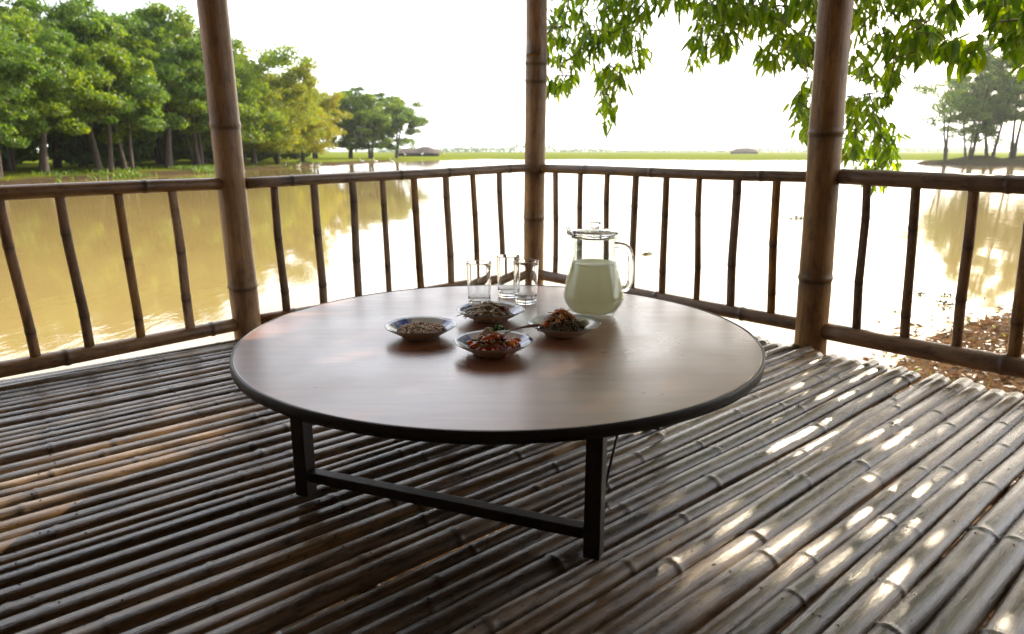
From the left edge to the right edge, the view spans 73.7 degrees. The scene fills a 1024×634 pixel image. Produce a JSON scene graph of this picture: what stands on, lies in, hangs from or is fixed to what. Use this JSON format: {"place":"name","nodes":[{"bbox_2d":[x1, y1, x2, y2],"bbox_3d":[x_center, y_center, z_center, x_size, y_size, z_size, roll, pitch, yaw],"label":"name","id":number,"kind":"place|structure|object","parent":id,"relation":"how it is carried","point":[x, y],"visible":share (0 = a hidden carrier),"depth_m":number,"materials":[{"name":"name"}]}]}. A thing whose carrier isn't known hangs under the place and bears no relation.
{"place":"outdoors","nodes":[
{"label":"outdoors","id":0,"kind":"place"},
{"bbox_2d":[0,335,1023,633],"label":"floor","id":1,"kind":"structure","parent":0,"point":[150,495],"depth_m":1.39,"materials":[{"name":"brown wood"}]},
{"bbox_2d":[229,285,764,560],"bbox_3d":[-0.030,0.182,1.667,1.198,0.300,1.198,0,14,0],"label":"round table","id":2,"kind":"object","parent":1,"relation":"on","point":[634,363],"visible":0.85,"depth_m":1.33,"materials":[{"name":"brown wood"}]},
{"bbox_2d":[384,316,456,340],"bbox_3d":[-0.212,0.031,1.592,0.168,0.028,0.165,0,14,0],"label":"porcelain dish","id":3,"kind":"object","parent":2,"relation":"on","point":[392,326],"visible":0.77,"depth_m":1.60,"materials":[{"name":"white ceramic"}]},
{"bbox_2d":[397,321,444,332],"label":"roasted beans","id":4,"kind":"object","parent":3,"relation":"in","point":[422,327],"visible":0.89,"depth_m":1.58,"materials":[{"name":"brown food"}]},
{"bbox_2d":[466,260,491,302],"bbox_3d":[-0.091,-0.093,1.903,0.071,0.122,0.071,0,14,0],"label":"drinking glass","id":5,"kind":"object","parent":2,"relation":"on","point":[479,279],"visible":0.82,"depth_m":1.88,"materials":[{"name":"white"}]},
{"bbox_2d":[456,302,524,322],"bbox_3d":[-0.055,-0.008,1.751,0.175,0.028,0.174,0,14,0],"label":"porcelain dish","id":6,"kind":"object","parent":2,"relation":"on","point":[516,309],"visible":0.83,"depth_m":1.73,"materials":[{"name":"white ceramic"}]},
{"bbox_2d":[456,299,512,322],"bbox_3d":[-0.061,-0.015,1.747,0.124,0.056,0.136,7,15,26],"label":"noodle salad","id":7,"kind":"object","parent":6,"relation":"in","point":[490,308],"visible":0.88,"depth_m":1.73,"materials":[{"name":"beige plant"}]},
{"bbox_2d":[454,330,533,357],"bbox_3d":[-0.040,0.062,1.464,0.171,0.028,0.168,0,14,0],"label":"porcelain dish","id":8,"kind":"object","parent":2,"relation":"on","point":[461,340],"visible":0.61,"depth_m":1.46,"materials":[{"name":"white ceramic"}]},
{"bbox_2d":[466,324,520,357],"bbox_3d":[-0.042,0.048,1.464,0.114,0.067,0.113,9,16,32],"label":"tomato salad","id":9,"kind":"object","parent":8,"relation":"in","point":[490,340],"visible":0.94,"depth_m":1.44,"materials":[{"name":"red food"}]},
{"bbox_2d":[498,324,541,337],"bbox_3d":[0.012,0.027,1.492,0.022,0.014,0.138,13,19,42],"label":"spoon","id":10,"kind":"object","parent":8,"relation":"on","point":[501,335],"visible":0.98,"depth_m":1.49,"materials":[{"name":"silver metal"}]},
{"bbox_2d":[496,254,519,297],"bbox_3d":[-0.011,-0.121,2.020,0.069,0.122,0.069,0,14,0],"label":"drinking glass","id":11,"kind":"object","parent":2,"relation":"on","point":[505,274],"visible":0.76,"depth_m":1.99,"materials":[{"name":"white"}]},
{"bbox_2d":[513,259,538,304],"bbox_3d":[0.039,-0.100,1.933,0.072,0.121,0.072,0,14,0],"label":"drinking glass","id":12,"kind":"object","parent":2,"relation":"on","point":[525,278],"visible":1,"depth_m":1.91,"materials":[{"name":"white"}]},
{"bbox_2d":[527,314,600,337],"bbox_3d":[0.122,0.025,1.613,0.173,0.028,0.169,0,14,0],"label":"porcelain dish","id":13,"kind":"object","parent":2,"relation":"on","point":[594,323],"visible":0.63,"depth_m":1.58,"materials":[{"name":"white ceramic"}]},
{"bbox_2d":[537,308,589,335],"bbox_3d":[0.120,0.016,1.610,0.113,0.075,0.114,10,17,37],"label":"tea leaf salad","id":14,"kind":"object","parent":13,"relation":"in","point":[561,319],"visible":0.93,"depth_m":1.59,"materials":[{"name":"brown food"}]},
{"bbox_2d":[563,221,634,318],"bbox_3d":[0.213,-0.125,1.779,0.161,0.244,0.161,-9,16,-31],"label":"glass jug","id":15,"kind":"object","parent":2,"relation":"on","point":[593,287],"visible":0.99,"depth_m":1.74,"materials":[{"name":"beige"}]},
{"bbox_2d":[0,158,1023,410],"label":"water","id":16,"kind":"structure","parent":0,"point":[34,226],"depth_m":12.97,"materials":[{"name":"liquid"}]},
{"bbox_2d":[2,159,337,184],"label":"reeds","id":17,"kind":"object","parent":16,"relation":"on","point":[209,168],"visible":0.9,"depth_m":46.23,"materials":[{"name":"green plant"}]},
{"bbox_2d":[936,300,947,303],"bbox_3d":[5.001,-0.185,7.959,0.153,0.059,0.132,0,14,0],"label":"floating plant","id":18,"kind":"object","parent":16,"relation":"on","point":[941,302],"visible":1,"depth_m":7.92,"materials":[{"name":"green plant"}]},
{"bbox_2d":[0,151,1023,633],"bbox_3d":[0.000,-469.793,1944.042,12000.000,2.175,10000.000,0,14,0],"label":"ground","id":19,"kind":"structure","parent":0,"point":[340,157],"depth_m":88.98,"materials":[{"name":"green plant"}]},
{"bbox_2d":[0,143,7,159],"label":"shrub","id":20,"kind":"object","parent":19,"relation":"on","point":[3,154],"visible":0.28,"depth_m":47.37,"materials":[{"name":"green plant"}]},
{"bbox_2d":[0,140,34,163],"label":"shrub","id":21,"kind":"object","parent":19,"relation":"on","point":[19,152],"visible":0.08,"depth_m":52.96,"materials":[{"name":"green plant"}]},
{"bbox_2d":[16,142,38,163],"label":"shrub","id":22,"kind":"object","parent":19,"relation":"on","point":[34,157],"visible":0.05,"depth_m":71.67,"materials":[{"name":"green plant"}]},
{"bbox_2d":[20,139,37,162],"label":"shrub","id":23,"kind":"object","parent":19,"relation":"on","point":[27,153],"visible":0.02,"depth_m":67.18,"materials":[{"name":"green plant"}]},
{"bbox_2d":[1,16,61,170],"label":"broadleaf tree","id":24,"kind":"object","parent":19,"relation":"on","point":[9,164],"visible":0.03,"depth_m":48.48,"materials":[{"name":"green plant"}]},
{"bbox_2d":[0,21,78,177],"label":"broadleaf tree","id":25,"kind":"object","parent":19,"relation":"on","point":[25,65],"visible":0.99,"depth_m":37.12,"materials":[{"name":"green plant"}]},
{"bbox_2d":[0,6,123,173],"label":"broadleaf tree","id":26,"kind":"object","parent":19,"relation":"on","point":[24,22],"visible":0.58,"depth_m":41.38,"materials":[{"name":"green plant"}]},
{"bbox_2d":[31,121,105,167],"bbox_3d":[-37.185,-17.319,54.016,10.748,11.680,11.798,6,15,24],"label":"broadleaf tree","id":27,"kind":"object","parent":19,"relation":"on","point":[57,162],"visible":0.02,"depth_m":55.34,"materials":[{"name":"green plant"}]},
{"bbox_2d":[34,115,127,167],"bbox_3d":[-36.059,-15.042,56.993,7.509,5.949,7.782,7,15,28],"label":"shrub","id":28,"kind":"object","parent":19,"relation":"on","point":[74,150],"visible":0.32,"depth_m":55.76,"materials":[{"name":"green plant"}]},
{"bbox_2d":[0,0,170,171],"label":"broadleaf tree","id":29,"kind":"object","parent":19,"relation":"on","point":[83,29],"visible":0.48,"depth_m":44.62,"materials":[{"name":"green plant"}]},
{"bbox_2d":[37,11,207,169],"bbox_3d":[-29.286,-16.548,51.463,12.435,11.501,14.603,3,14,13],"label":"broadleaf tree","id":30,"kind":"object","parent":19,"relation":"on","point":[121,62],"visible":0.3,"depth_m":49.90,"materials":[{"name":"green plant"}]},
{"bbox_2d":[97,120,157,163],"bbox_3d":[-36.172,-16.419,62.493,7.852,6.003,7.577,11,18,39],"label":"shrub","id":31,"kind":"object","parent":19,"relation":"on","point":[142,153],"visible":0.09,"depth_m":62.37,"materials":[{"name":"green plant"}]},
{"bbox_2d":[112,80,143,165],"bbox_3d":[-36.679,-18.518,60.752,13.768,10.843,11.724,-3,14,-10],"label":"broadleaf tree","id":32,"kind":"object","parent":19,"relation":"on","point":[138,142],"visible":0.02,"depth_m":62.11,"materials":[{"name":"green plant"}]},
{"bbox_2d":[108,6,209,168],"bbox_3d":[-28.903,-18.229,55.590,13.113,12.982,11.946,11,18,38],"label":"broadleaf tree","id":33,"kind":"object","parent":19,"relation":"on","point":[172,68],"visible":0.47,"depth_m":52.94,"materials":[{"name":"green plant"}]},
{"bbox_2d":[148,129,193,162],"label":"shrub","id":34,"kind":"object","parent":19,"relation":"on","point":[178,153],"visible":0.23,"depth_m":71.91,"materials":[{"name":"green plant"}]},
{"bbox_2d":[154,119,188,163],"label":"broadleaf tree","id":35,"kind":"object","parent":19,"relation":"on","point":[159,158],"visible":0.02,"depth_m":70.02,"materials":[{"name":"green plant"}]},
{"bbox_2d":[120,0,259,165],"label":"broadleaf tree","id":36,"kind":"object","parent":19,"relation":"on","point":[183,19],"visible":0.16,"depth_m":58.09,"materials":[{"name":"green plant"}]},
{"bbox_2d":[188,131,213,162],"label":"shrub","id":37,"kind":"object","parent":19,"relation":"on","point":[208,153],"visible":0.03,"depth_m":77.26,"materials":[{"name":"green plant"}]},
{"bbox_2d":[196,0,260,338],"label":"bamboo post","id":38,"kind":"object","parent":19,"relation":"on","point":[220,82],"visible":0.48,"depth_m":2.58,"materials":[{"name":"brown wood"}]},
{"bbox_2d":[0,178,237,377],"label":"bamboo railing","id":39,"kind":"object","parent":38,"relation":"attached to","point":[37,360],"visible":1,"depth_m":2.32,"materials":[{"name":"brown wood"}]},
{"bbox_2d":[245,164,529,324],"bbox_3d":[-0.478,-0.381,3.200,1.484,0.640,0.066,-11,18,-39],"label":"bamboo railing","id":40,"kind":"object","parent":38,"relation":"attached to","point":[274,183],"visible":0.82,"depth_m":3.06,"materials":[{"name":"brown wood"}]},
{"bbox_2d":[163,37,311,151],"bbox_3d":[-28.568,-20.448,66.213,15.938,12.100,14.270,7,15,26],"label":"broadleaf tree","id":41,"kind":"object","parent":19,"relation":"on","point":[268,59],"visible":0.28,"depth_m":64.98,"materials":[{"name":"green plant"}]},
{"bbox_2d":[187,48,332,164],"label":"broadleaf tree","id":42,"kind":"object","parent":19,"relation":"on","point":[290,105],"visible":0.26,"depth_m":72.29,"materials":[{"name":"green plant"}]},
{"bbox_2d":[245,151,274,160],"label":"shrub","id":43,"kind":"object","parent":19,"relation":"on","point":[263,155],"visible":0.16,"depth_m":93.83,"materials":[{"name":"green plant"}]},
{"bbox_2d":[242,72,279,161],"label":"broadleaf tree","id":44,"kind":"object","parent":19,"relation":"on","point":[244,153],"depth_m":85.96,"materials":[{"name":"green plant"}]},
{"bbox_2d":[256,92,307,160],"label":"broadleaf tree","id":45,"kind":"object","parent":19,"relation":"on","point":[273,153],"visible":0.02,"depth_m":94.89,"materials":[{"name":"green plant"}]},
{"bbox_2d":[240,74,328,163],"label":"broadleaf tree","id":46,"kind":"object","parent":19,"relation":"on","point":[309,84],"visible":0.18,"depth_m":77.62,"materials":[{"name":"green plant"}]},
{"bbox_2d":[279,139,317,158],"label":"shrub","id":47,"kind":"object","parent":19,"relation":"on","point":[295,155],"visible":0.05,"depth_m":110.45,"materials":[{"name":"green plant"}]},
{"bbox_2d":[264,87,352,162],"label":"broadleaf tree","id":48,"kind":"object","parent":19,"relation":"on","point":[333,131],"visible":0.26,"depth_m":87.73,"materials":[{"name":"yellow plant"}]},
{"bbox_2d":[286,88,348,157],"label":"round tree","id":49,"kind":"object","parent":19,"relation":"on","point":[340,102],"visible":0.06,"depth_m":125.49,"materials":[{"name":"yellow plant"}]},
{"bbox_2d":[326,86,375,157],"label":"round tree","id":50,"kind":"object","parent":19,"relation":"on","point":[344,141],"visible":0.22,"depth_m":130.12,"materials":[{"name":"green plant"}]},
{"bbox_2d":[336,91,403,158],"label":"round tree","id":51,"kind":"object","parent":19,"relation":"on","point":[376,112],"visible":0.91,"depth_m":126.87,"materials":[{"name":"green plant"}]},
{"bbox_2d":[369,92,428,157],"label":"round tree","id":52,"kind":"object","parent":19,"relation":"on","point":[401,116],"visible":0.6,"depth_m":134.01,"materials":[{"name":"green plant"}]},
{"bbox_2d":[398,146,440,155],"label":"thatched hut","id":53,"kind":"object","parent":19,"relation":"on","point":[427,151],"visible":0.9,"depth_m":182.37,"materials":[{"name":"grey"}]},
{"bbox_2d":[37,137,1023,151],"bbox_3d":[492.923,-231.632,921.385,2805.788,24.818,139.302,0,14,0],"label":"trees","id":54,"kind":"object","parent":19,"relation":"on","point":[786,149],"visible":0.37,"depth_m":910.99,"materials":[{"name":"green plant"}]},
{"bbox_2d":[523,0,547,284],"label":"bamboo post","id":55,"kind":"object","parent":19,"relation":"on","point":[536,62],"visible":0.58,"depth_m":3.54,"materials":[{"name":"brown wood"}]},
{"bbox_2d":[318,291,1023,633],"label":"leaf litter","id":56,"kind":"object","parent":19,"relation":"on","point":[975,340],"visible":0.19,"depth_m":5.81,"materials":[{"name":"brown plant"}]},
{"bbox_2d":[730,148,757,153],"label":"thatched hut","id":57,"kind":"object","parent":19,"relation":"on","point":[744,151],"visible":0.98,"depth_m":318.31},
{"bbox_2d":[546,0,1023,197],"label":"overhanging tree","id":58,"kind":"object","parent":19,"relation":"on","point":[924,39],"visible":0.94,"depth_m":4.43,"materials":[{"name":"green plant"}]},
{"bbox_2d":[794,0,853,355],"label":"bamboo post","id":59,"kind":"object","parent":19,"relation":"on","point":[826,132],"visible":0.48,"depth_m":2.47,"materials":[{"name":"brown wood"}]},
{"bbox_2d":[538,164,805,329],"bbox_3d":[0.641,-0.372,3.139,0.065,0.628,1.457,-12,18,-41],"label":"bamboo railing","id":60,"kind":"object","parent":59,"relation":"attached to","point":[730,309],"visible":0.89,"depth_m":2.96,"materials":[{"name":"brown wood"}]},
{"bbox_2d":[821,169,1023,378],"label":"bamboo railing","id":61,"kind":"object","parent":59,"relation":"attached to","point":[1010,362],"visible":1,"depth_m":2.28,"materials":[{"name":"brown wood"}]},
{"bbox_2d":[908,77,990,162],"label":"sparse tree","id":62,"kind":"object","parent":19,"relation":"on","point":[944,103],"visible":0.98,"depth_m":90.77,"materials":[{"name":"green plant"}]},
{"bbox_2d":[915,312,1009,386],"bbox_3d":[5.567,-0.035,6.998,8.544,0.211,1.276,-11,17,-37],"label":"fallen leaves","id":63,"kind":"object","parent":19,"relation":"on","point":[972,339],"depth_m":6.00,"materials":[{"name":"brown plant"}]},
{"bbox_2d":[935,49,1021,156],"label":"tall tree","id":64,"kind":"object","parent":19,"relation":"on","point":[953,136],"visible":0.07,"depth_m":99.77,"materials":[{"name":"green plant"}]},
{"bbox_2d":[941,43,1018,159],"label":"tall tree","id":65,"kind":"object","parent":19,"relation":"on","point":[985,114],"visible":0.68,"depth_m":89.68,"materials":[{"name":"green plant"}]},
{"bbox_2d":[956,33,1023,155],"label":"tall tree","id":66,"kind":"object","parent":19,"relation":"on","point":[992,99],"visible":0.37,"depth_m":91.10,"materials":[{"name":"green plant"}]},
{"bbox_2d":[982,34,1023,156],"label":"tall tree","id":67,"kind":"object","parent":19,"relation":"on","point":[1013,150],"visible":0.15,"depth_m":94.93,"materials":[{"name":"green plant"}]},
{"bbox_2d":[1011,104,1023,121],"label":"tall tree","id":68,"kind":"object","parent":19,"relation":"on","point":[1020,107],"visible":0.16,"depth_m":94.16,"materials":[{"name":"green plant"}]},
{"bbox_2d":[0,0,1023,150],"label":"sky","id":69,"kind":"structure","parent":0,"point":[463,60],"materials":[{"name":"white"}]}
]}

